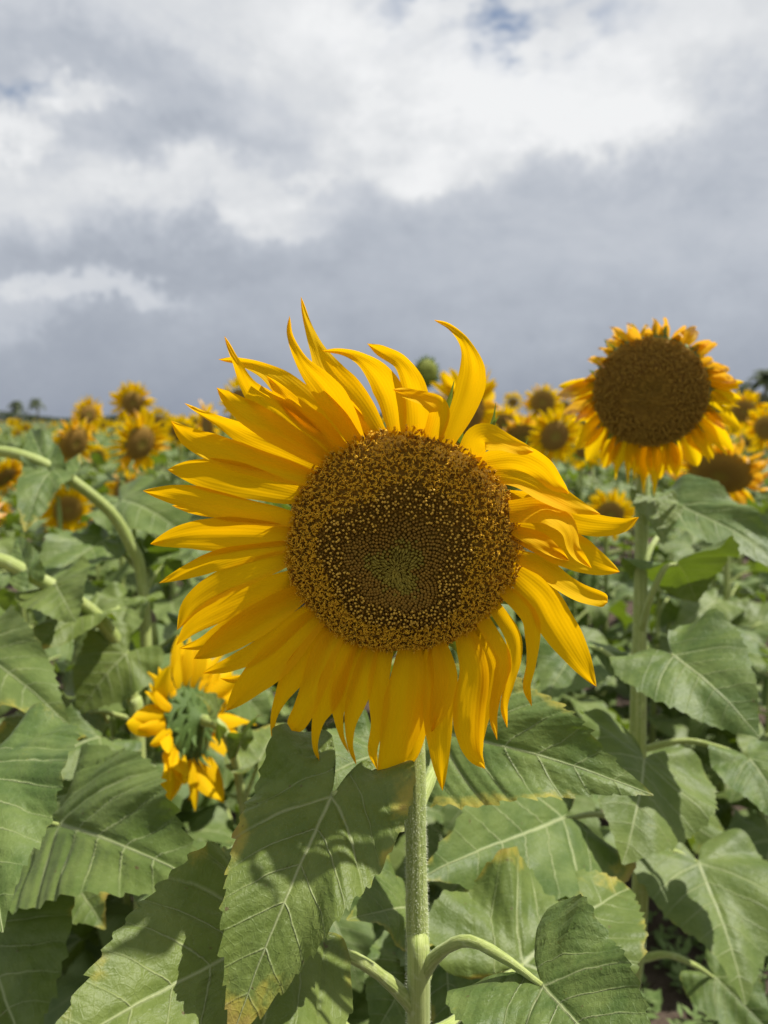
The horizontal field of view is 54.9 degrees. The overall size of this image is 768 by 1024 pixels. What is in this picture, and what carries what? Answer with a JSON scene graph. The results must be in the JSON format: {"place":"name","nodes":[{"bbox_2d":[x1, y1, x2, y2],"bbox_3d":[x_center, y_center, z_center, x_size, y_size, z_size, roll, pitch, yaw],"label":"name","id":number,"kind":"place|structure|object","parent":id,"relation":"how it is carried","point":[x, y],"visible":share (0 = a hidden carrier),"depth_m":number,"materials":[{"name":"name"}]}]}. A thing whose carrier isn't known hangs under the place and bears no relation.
{"place":"outdoors","nodes":[
{"label":"outdoors","id":0,"kind":"place"},
{"bbox_2d":[0,420,767,1023],"bbox_3d":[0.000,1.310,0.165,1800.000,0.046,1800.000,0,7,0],"label":"ground","id":1,"kind":"structure","parent":0,"point":[672,996],"depth_m":1.91,"materials":[{"name":"soil"}]},
{"bbox_2d":[0,434,16,445],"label":"sunflower plant","id":2,"kind":"object","parent":1,"relation":"on","point":[9,440],"visible":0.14,"depth_m":11.89,"materials":[{"name":"green plant"}]},
{"bbox_2d":[0,484,17,537],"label":"sunflower plant","id":3,"kind":"object","parent":1,"relation":"on","point":[8,500],"visible":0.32,"depth_m":4.97,"materials":[{"name":"green plant"}]},
{"bbox_2d":[2,522,26,537],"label":"sunflower plant","id":4,"kind":"object","parent":1,"relation":"on","point":[16,527],"visible":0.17,"depth_m":4.33,"materials":[{"name":"green plant"}]},
{"bbox_2d":[5,400,25,419],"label":"palm tree","id":5,"kind":"object","parent":1,"relation":"on","point":[15,405],"visible":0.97,"depth_m":208.98,"materials":[{"name":"green plant"}]},
{"bbox_2d":[0,498,35,621],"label":"sunflower plant","id":6,"kind":"object","parent":1,"relation":"on","point":[4,508],"visible":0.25,"depth_m":3.36,"materials":[{"name":"yellow plant"}]},
{"bbox_2d":[0,458,36,625],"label":"sunflower plant","id":7,"kind":"object","parent":1,"relation":"on","point":[10,472],"visible":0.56,"depth_m":3.20,"materials":[{"name":"green plant"}]},
{"bbox_2d":[0,457,43,541],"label":"sunflower plant","id":8,"kind":"object","parent":1,"relation":"on","point":[4,458],"visible":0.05,"depth_m":6.48,"materials":[{"name":"green plant"}]},
{"bbox_2d":[0,465,47,541],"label":"sunflower plant","id":9,"kind":"object","parent":1,"relation":"on","point":[40,537],"visible":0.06,"depth_m":4.61,"materials":[{"name":"green plant"}]},
{"bbox_2d":[13,441,48,547],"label":"sunflower plant","id":10,"kind":"object","parent":1,"relation":"on","point":[21,443],"visible":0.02,"depth_m":5.90,"materials":[{"name":"green plant"}]},
{"bbox_2d":[28,398,46,421],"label":"palm tree","id":11,"kind":"object","parent":1,"relation":"on","point":[35,403],"visible":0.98,"depth_m":209.47,"materials":[{"name":"green plant"}]},
{"bbox_2d":[0,718,109,949],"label":"sunflower plant","id":12,"kind":"object","parent":1,"relation":"on","point":[79,931],"visible":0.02,"depth_m":1.42,"materials":[{"name":"green plant"}]},
{"bbox_2d":[14,412,99,662],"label":"sunflower plant","id":13,"kind":"object","parent":1,"relation":"on","point":[72,441],"visible":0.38,"depth_m":2.66,"materials":[{"name":"yellow plant"}]},
{"bbox_2d":[0,573,130,739],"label":"sunflower plant","id":14,"kind":"object","parent":1,"relation":"on","point":[64,653],"visible":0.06,"depth_m":1.98,"materials":[{"name":"green plant"}]},
{"bbox_2d":[35,394,106,579],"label":"sunflower plant","id":15,"kind":"object","parent":1,"relation":"on","point":[88,410],"visible":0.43,"depth_m":3.78,"materials":[{"name":"yellow plant"}]},
{"bbox_2d":[26,484,118,690],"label":"sunflower plant","id":16,"kind":"object","parent":1,"relation":"on","point":[74,508],"visible":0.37,"depth_m":2.76,"materials":[{"name":"yellow plant"}]},
{"bbox_2d":[32,457,117,589],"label":"sunflower plant","id":17,"kind":"object","parent":1,"relation":"on","point":[103,489],"visible":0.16,"depth_m":3.69,"materials":[{"name":"green plant"}]},
{"bbox_2d":[80,424,105,477],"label":"sunflower plant","id":18,"kind":"object","parent":1,"relation":"on","point":[92,433],"visible":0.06,"depth_m":8.55,"materials":[{"name":"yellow plant"}]},
{"bbox_2d":[64,559,125,736],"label":"sunflower plant","id":19,"kind":"object","parent":1,"relation":"on","point":[107,580],"visible":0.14,"depth_m":2.66,"materials":[{"name":"green plant"}]},
{"bbox_2d":[79,444,112,524],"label":"sunflower plant","id":20,"kind":"object","parent":1,"relation":"on","point":[100,450],"visible":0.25,"depth_m":5.21,"materials":[{"name":"yellow plant"}]},
{"bbox_2d":[0,605,197,1023],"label":"sunflower plant","id":21,"kind":"object","parent":1,"relation":"on","point":[116,829],"visible":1,"depth_m":0.68,"materials":[{"name":"green plant"}]},
{"bbox_2d":[61,531,137,685],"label":"sunflower plant","id":22,"kind":"object","parent":1,"relation":"on","point":[130,579],"visible":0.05,"depth_m":2.97,"materials":[{"name":"green plant"}]},
{"bbox_2d":[81,440,118,503],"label":"sunflower plant","id":23,"kind":"object","parent":1,"relation":"on","point":[93,443],"visible":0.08,"depth_m":5.98,"materials":[{"name":"green plant"}]},
{"bbox_2d":[87,434,117,476],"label":"sunflower plant","id":24,"kind":"object","parent":1,"relation":"on","point":[107,444],"visible":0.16,"depth_m":7.04,"materials":[{"name":"green plant"}]},
{"bbox_2d":[0,536,205,909],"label":"sunflower plant","id":25,"kind":"object","parent":1,"relation":"on","point":[108,668],"visible":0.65,"depth_m":1.09,"materials":[{"name":"green plant"}]},
{"bbox_2d":[90,439,139,481],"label":"sunflower plant","id":26,"kind":"object","parent":1,"relation":"on","point":[103,441],"visible":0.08,"depth_m":6.39,"materials":[{"name":"green plant"}]},
{"bbox_2d":[17,630,212,901],"bbox_3d":[-0.660,0.652,1.711,0.511,0.897,0.449,-2,8,-18],"label":"sunflower plant","id":27,"kind":"object","parent":1,"relation":"on","point":[115,725],"visible":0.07,"depth_m":1.69,"materials":[{"name":"green plant"}]},
{"bbox_2d":[89,459,151,548],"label":"sunflower plant","id":28,"kind":"object","parent":1,"relation":"on","point":[109,466],"visible":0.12,"depth_m":4.61,"materials":[{"name":"green plant"}]},
{"bbox_2d":[93,380,156,595],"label":"sunflower plant","id":29,"kind":"object","parent":1,"relation":"on","point":[129,398],"visible":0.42,"depth_m":3.66,"materials":[{"name":"yellow plant"}]},
{"bbox_2d":[83,405,174,731],"bbox_3d":[-0.881,0.326,2.481,0.394,1.353,0.441,4,8,30],"label":"sunflower plant","id":30,"kind":"object","parent":1,"relation":"on","point":[141,439],"visible":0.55,"depth_m":2.35,"materials":[{"name":"yellow plant"}]},
{"bbox_2d":[0,428,270,808],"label":"sunflower plant","id":31,"kind":"object","parent":1,"relation":"on","point":[47,472],"visible":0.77,"depth_m":1.30,"materials":[{"name":"green plant"}]},
{"bbox_2d":[103,468,170,599],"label":"sunflower plant","id":32,"kind":"object","parent":1,"relation":"on","point":[113,487],"visible":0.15,"depth_m":3.23,"materials":[{"name":"green plant"}]},
{"bbox_2d":[109,444,169,588],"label":"sunflower plant","id":33,"kind":"object","parent":1,"relation":"on","point":[150,471],"visible":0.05,"depth_m":4.27,"materials":[{"name":"green plant"}]},
{"bbox_2d":[44,794,235,1023],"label":"sunflower plant","id":34,"kind":"object","parent":1,"relation":"on","point":[213,823],"visible":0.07,"depth_m":1.37,"materials":[{"name":"green plant"}]},
{"bbox_2d":[135,411,177,473],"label":"sunflower plant","id":35,"kind":"object","parent":1,"relation":"on","point":[174,451],"visible":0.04,"depth_m":5.32,"materials":[{"name":"green plant"}]},
{"bbox_2d":[145,454,168,536],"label":"sunflower plant","id":36,"kind":"object","parent":1,"relation":"on","point":[167,476],"visible":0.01,"depth_m":5.96,"materials":[{"name":"green plant"}]},
{"bbox_2d":[149,405,174,538],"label":"sunflower plant","id":37,"kind":"object","parent":1,"relation":"on","point":[159,418],"visible":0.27,"depth_m":4.96,"materials":[{"name":"yellow plant"}]},
{"bbox_2d":[151,460,192,600],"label":"sunflower plant","id":38,"kind":"object","parent":1,"relation":"on","point":[160,472],"visible":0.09,"depth_m":4.59,"materials":[{"name":"green plant"}]},
{"bbox_2d":[114,549,234,714],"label":"sunflower plant","id":39,"kind":"object","parent":1,"relation":"on","point":[162,608],"visible":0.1,"depth_m":2.35,"materials":[{"name":"green plant"}]},
{"bbox_2d":[140,413,210,582],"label":"sunflower plant","id":40,"kind":"object","parent":1,"relation":"on","point":[178,444],"visible":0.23,"depth_m":3.27,"materials":[{"name":"yellow plant"}]},
{"bbox_2d":[163,414,187,462],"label":"sunflower plant","id":41,"kind":"object","parent":1,"relation":"on","point":[167,444],"visible":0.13,"depth_m":8.29,"materials":[{"name":"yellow plant"}]},
{"bbox_2d":[167,452,195,558],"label":"sunflower plant","id":42,"kind":"object","parent":1,"relation":"on","point":[173,476],"visible":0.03,"depth_m":6.31,"materials":[{"name":"green plant"}]},
{"bbox_2d":[173,413,200,515],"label":"sunflower plant","id":43,"kind":"object","parent":1,"relation":"on","point":[194,417],"visible":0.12,"depth_m":4.21,"materials":[{"name":"yellow plant"}]},
{"bbox_2d":[151,609,234,811],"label":"plant","id":44,"kind":"object","parent":1,"relation":"on","point":[166,646],"visible":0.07,"depth_m":1.41,"materials":[{"name":"green plant"}]},
{"bbox_2d":[126,635,285,814],"bbox_3d":[-0.214,0.676,1.031,0.188,1.021,0.226,0,7,0],"label":"sunflower plant","id":45,"kind":"object","parent":1,"relation":"on","point":[187,722],"visible":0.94,"depth_m":0.96,"materials":[{"name":"yellow plant"}]},
{"bbox_2d":[189,399,226,586],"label":"sunflower plant","id":46,"kind":"object","parent":1,"relation":"on","point":[205,425],"visible":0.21,"depth_m":2.98,"materials":[{"name":"yellow plant"}]},
{"bbox_2d":[157,571,287,846],"bbox_3d":[-0.409,0.571,2.040,0.452,0.975,0.462,0,7,0],"label":"sunflower plant","id":47,"kind":"object","parent":1,"relation":"on","point":[165,633],"visible":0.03,"depth_m":1.95,"materials":[{"name":"green plant"}]},
{"bbox_2d":[180,689,290,842],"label":"sunflower plant","id":48,"kind":"object","parent":1,"relation":"on","point":[231,802],"visible":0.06,"depth_m":1.54,"materials":[{"name":"green plant"}]},
{"bbox_2d":[219,375,268,642],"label":"sunflower plant","id":49,"kind":"object","parent":1,"relation":"on","point":[238,391],"visible":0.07,"depth_m":3.24,"materials":[{"name":"yellow plant"}]},
{"bbox_2d":[256,500,290,509],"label":"sunflower plant","id":50,"kind":"object","parent":1,"relation":"on","point":[285,506],"visible":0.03,"depth_m":4.90,"materials":[{"name":"green plant"}]},
{"bbox_2d":[0,410,577,421],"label":"distant woods","id":51,"kind":"object","parent":1,"relation":"on","point":[29,418],"visible":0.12,"depth_m":294.63,"materials":[{"name":"green plant"}]},
{"bbox_2d":[261,568,368,729],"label":"sunflower plant","id":52,"kind":"object","parent":1,"relation":"on","point":[281,718],"visible":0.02,"depth_m":2.40,"materials":[{"name":"green plant"}]},
{"bbox_2d":[220,825,436,1023],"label":"sunflower plant","id":53,"kind":"object","parent":1,"relation":"on","point":[361,937],"visible":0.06,"depth_m":1.26,"materials":[{"name":"green plant"}]},
{"bbox_2d":[55,298,652,1023],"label":"sunflower plant","id":54,"kind":"object","parent":1,"relation":"on","point":[411,526],"visible":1,"depth_m":0.44,"materials":[{"name":"yellow plant"}]},
{"bbox_2d":[0,414,767,463],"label":"sunflowers","id":55,"kind":"object","parent":1,"relation":"on","point":[17,428],"visible":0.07,"depth_m":14.81,"materials":[{"name":"plant"}]},
{"bbox_2d":[388,652,444,903],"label":"sunflower plant","id":56,"kind":"object","parent":1,"relation":"on","point":[436,811],"visible":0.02,"depth_m":1.63,"materials":[{"name":"green plant"}]},
{"bbox_2d":[414,355,440,389],"bbox_3d":[0.192,0.145,3.070,0.398,1.562,0.446,0,7,0],"label":"sunflower bud","id":57,"kind":"object","parent":1,"relation":"on","point":[427,368],"visible":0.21,"depth_m":2.89,"materials":[{"name":"green plant"}]},
{"bbox_2d":[392,366,514,665],"bbox_3d":[0.146,0.347,1.970,0.362,1.438,0.453,0,7,0],"label":"sunflower plant","id":58,"kind":"object","parent":1,"relation":"on","point":[484,412],"visible":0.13,"depth_m":1.79,"materials":[{"name":"yellow plant"}]},
{"bbox_2d":[449,647,458,662],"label":"sunflower plant","id":59,"kind":"object","parent":1,"relation":"on","point":[454,653],"depth_m":1.87,"materials":[{"name":"green plant"}]},
{"bbox_2d":[451,614,524,662],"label":"sunflower plant","id":60,"kind":"object","parent":1,"relation":"on","point":[517,618],"depth_m":2.28,"materials":[{"name":"green plant"}]},
{"bbox_2d":[234,702,767,1023],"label":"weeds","id":61,"kind":"object","parent":1,"relation":"on","point":[654,997],"depth_m":1.77,"materials":[{"name":"green plant"}]},
{"bbox_2d":[388,697,616,972],"bbox_3d":[0.254,0.752,1.549,0.535,0.739,0.524,0,7,0],"label":"sunflower plant","id":62,"kind":"object","parent":1,"relation":"on","point":[437,832],"visible":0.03,"depth_m":1.44,"materials":[{"name":"green plant"}]},
{"bbox_2d":[495,403,522,431],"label":"sunflower plant","id":63,"kind":"object","parent":1,"relation":"on","point":[501,421],"visible":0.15,"depth_m":3.65,"materials":[{"name":"yellow plant"}]},
{"bbox_2d":[503,391,523,415],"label":"sunflower plant","id":64,"kind":"object","parent":1,"relation":"on","point":[513,401],"visible":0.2,"depth_m":5.96,"materials":[{"name":"yellow plant"}]},
{"bbox_2d":[502,413,542,642],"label":"sunflower plant","id":65,"kind":"object","parent":1,"relation":"on","point":[520,429],"visible":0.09,"depth_m":3.07,"materials":[{"name":"yellow plant"}]},
{"bbox_2d":[522,383,573,577],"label":"sunflower plant","id":66,"kind":"object","parent":1,"relation":"on","point":[544,399],"visible":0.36,"depth_m":3.86,"materials":[{"name":"yellow plant"}]},
{"bbox_2d":[515,403,593,685],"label":"sunflower plant","id":67,"kind":"object","parent":1,"relation":"on","point":[552,438],"visible":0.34,"depth_m":2.23,"materials":[{"name":"yellow plant"}]},
{"bbox_2d":[553,397,587,480],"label":"sunflower plant","id":68,"kind":"object","parent":1,"relation":"on","point":[566,403],"visible":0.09,"depth_m":5.11,"materials":[{"name":"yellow plant"}]},
{"bbox_2d":[517,622,629,810],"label":"sunflower plant","id":69,"kind":"object","parent":1,"relation":"on","point":[590,702],"visible":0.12,"depth_m":1.78,"materials":[{"name":"green plant"}]},
{"bbox_2d":[521,569,625,703],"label":"sunflower plant","id":70,"kind":"object","parent":1,"relation":"on","point":[580,607],"visible":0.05,"depth_m":2.67,"materials":[{"name":"green plant"}]},
{"bbox_2d":[565,447,598,537],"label":"sunflower plant","id":71,"kind":"object","parent":1,"relation":"on","point":[589,481],"visible":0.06,"depth_m":5.33,"materials":[{"name":"green plant"}]},
{"bbox_2d":[566,459,601,504],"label":"sunflower plant","id":72,"kind":"object","parent":1,"relation":"on","point":[571,467],"visible":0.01,"depth_m":6.60,"materials":[{"name":"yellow plant"}]},
{"bbox_2d":[525,566,650,709],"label":"sunflower plant","id":73,"kind":"object","parent":1,"relation":"on","point":[598,615],"visible":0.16,"depth_m":2.39,"materials":[{"name":"green plant"}]},
{"bbox_2d":[427,317,767,1023],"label":"sunflower plant","id":74,"kind":"object","parent":1,"relation":"on","point":[645,400],"visible":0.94,"depth_m":0.92,"materials":[{"name":"green plant"}]},
{"bbox_2d":[566,425,629,610],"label":"sunflower plant","id":75,"kind":"object","parent":1,"relation":"on","point":[580,492],"visible":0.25,"depth_m":3.46,"materials":[{"name":"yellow plant"}]},
{"bbox_2d":[567,468,632,625],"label":"sunflower plant","id":76,"kind":"object","parent":1,"relation":"on","point":[613,579],"visible":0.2,"depth_m":3.59,"materials":[{"name":"green plant"}]},
{"bbox_2d":[583,461,634,589],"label":"sunflower plant","id":77,"kind":"object","parent":1,"relation":"on","point":[622,487],"visible":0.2,"depth_m":4.72,"materials":[{"name":"green plant"}]},
{"bbox_2d":[599,460,621,496],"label":"sunflower plant","id":78,"kind":"object","parent":1,"relation":"on","point":[601,472],"visible":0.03,"depth_m":7.71,"materials":[{"name":"green plant"}]},
{"bbox_2d":[566,488,665,712],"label":"sunflower plant","id":79,"kind":"object","parent":1,"relation":"on","point":[614,506],"visible":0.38,"depth_m":2.65,"materials":[{"name":"yellow plant"}]},
{"bbox_2d":[596,468,657,572],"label":"sunflower plant","id":80,"kind":"object","parent":1,"relation":"on","point":[612,473],"visible":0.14,"depth_m":6.01,"materials":[{"name":"green plant"}]},
{"bbox_2d":[607,468,653,558],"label":"sunflower plant","id":81,"kind":"object","parent":1,"relation":"on","point":[621,476],"visible":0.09,"depth_m":5.34,"materials":[{"name":"green plant"}]},
{"bbox_2d":[621,462,659,501],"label":"sunflower plant","id":82,"kind":"object","parent":1,"relation":"on","point":[622,465],"visible":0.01,"depth_m":7.19,"materials":[{"name":"green plant"}]},
{"bbox_2d":[630,470,669,517],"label":"sunflower plant","id":83,"kind":"object","parent":1,"relation":"on","point":[665,486],"depth_m":6.69,"materials":[{"name":"green plant"}]},
{"bbox_2d":[592,530,716,740],"bbox_3d":[1.076,0.509,2.864,0.454,0.892,0.461,-4,8,-32],"label":"sunflower plant","id":84,"kind":"object","parent":1,"relation":"on","point":[617,627],"visible":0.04,"depth_m":2.90,"materials":[{"name":"green plant"}]},
{"bbox_2d":[650,476,674,542],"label":"sunflower plant","id":85,"kind":"object","parent":1,"relation":"on","point":[671,482],"visible":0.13,"depth_m":7.81,"materials":[{"name":"green plant"}]},
{"bbox_2d":[649,521,683,622],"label":"sunflower plant","id":86,"kind":"object","parent":1,"relation":"on","point":[653,559],"visible":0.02,"depth_m":4.73,"materials":[{"name":"green plant"}]},
{"bbox_2d":[577,544,760,828],"bbox_3d":[0.793,0.570,2.114,0.508,0.959,0.547,0,7,0],"label":"sunflower plant","id":87,"kind":"object","parent":1,"relation":"on","point":[669,607],"visible":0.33,"depth_m":2.10,"materials":[{"name":"green plant"}]},
{"bbox_2d":[658,461,683,481],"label":"sunflower plant","id":88,"kind":"object","parent":1,"relation":"on","point":[666,477],"depth_m":6.57,"materials":[{"name":"green plant"}]},
{"bbox_2d":[648,528,708,623],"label":"sunflower plant","id":89,"kind":"object","parent":1,"relation":"on","point":[651,533],"visible":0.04,"depth_m":4.44,"materials":[{"name":"green plant"}]},
{"bbox_2d":[649,531,710,623],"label":"sunflower plant","id":90,"kind":"object","parent":1,"relation":"on","point":[654,605],"visible":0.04,"depth_m":3.77,"materials":[{"name":"green plant"}]},
{"bbox_2d":[646,556,767,793],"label":"sunflower plant","id":91,"kind":"object","parent":1,"relation":"on","point":[756,614],"visible":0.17,"depth_m":2.27,"materials":[{"name":"green plant"}]},
{"bbox_2d":[650,435,767,792],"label":"sunflower plant","id":92,"kind":"object","parent":1,"relation":"on","point":[736,472],"visible":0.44,"depth_m":1.92,"materials":[{"name":"green plant"}]},
{"bbox_2d":[651,547,767,655],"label":"sunflower plant","id":93,"kind":"object","parent":1,"relation":"on","point":[759,593],"visible":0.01,"depth_m":3.11,"materials":[{"name":"green plant"}]},
{"bbox_2d":[680,639,767,860],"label":"sunflower plant","id":94,"kind":"object","parent":1,"relation":"on","point":[751,823],"visible":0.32,"depth_m":1.83,"materials":[{"name":"green plant"}]},
{"bbox_2d":[715,389,767,603],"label":"sunflower plant","id":95,"kind":"object","parent":1,"relation":"on","point":[747,402],"visible":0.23,"depth_m":3.33,"materials":[{"name":"yellow plant"}]},
{"bbox_2d":[719,406,767,713],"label":"sunflower plant","id":96,"kind":"object","parent":1,"relation":"on","point":[757,428],"visible":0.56,"depth_m":3.14,"materials":[{"name":"yellow plant"}]},
{"bbox_2d":[734,382,757,395],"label":"palm tree","id":97,"kind":"object","parent":1,"relation":"on","point":[744,387],"visible":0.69,"depth_m":119.30,"materials":[{"name":"green plant"}]},
{"bbox_2d":[731,503,767,718],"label":"sunflower plant","id":98,"kind":"object","parent":1,"relation":"on","point":[761,676],"visible":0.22,"depth_m":2.83,"materials":[{"name":"green plant"}]},
{"bbox_2d":[731,430,767,579],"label":"sunflower plant","id":99,"kind":"object","parent":1,"relation":"on","point":[752,448],"visible":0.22,"depth_m":4.89,"materials":[{"name":"yellow plant"}]},
{"bbox_2d":[739,560,767,601],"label":"sunflower plant","id":100,"kind":"object","parent":1,"relation":"on","point":[743,591],"visible":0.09,"depth_m":3.93,"materials":[{"name":"green plant"}]},
{"bbox_2d":[744,369,767,410],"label":"palm tree","id":101,"kind":"object","parent":1,"relation":"on","point":[761,377],"visible":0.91,"depth_m":119.98,"materials":[{"name":"green plant"}]},
{"bbox_2d":[754,444,767,502],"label":"sunflower plant","id":102,"kind":"object","parent":1,"relation":"on","point":[761,497],"visible":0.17,"depth_m":6.96,"materials":[{"name":"green plant"}]},
{"bbox_2d":[755,391,767,411],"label":"tree","id":103,"kind":"object","parent":1,"relation":"on","point":[761,397],"visible":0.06,"depth_m":129.31,"materials":[{"name":"green plant"}]},
{"bbox_2d":[0,0,767,419],"label":"sky","id":104,"kind":"structure","parent":0,"point":[533,179],"materials":[{"name":"grey"}]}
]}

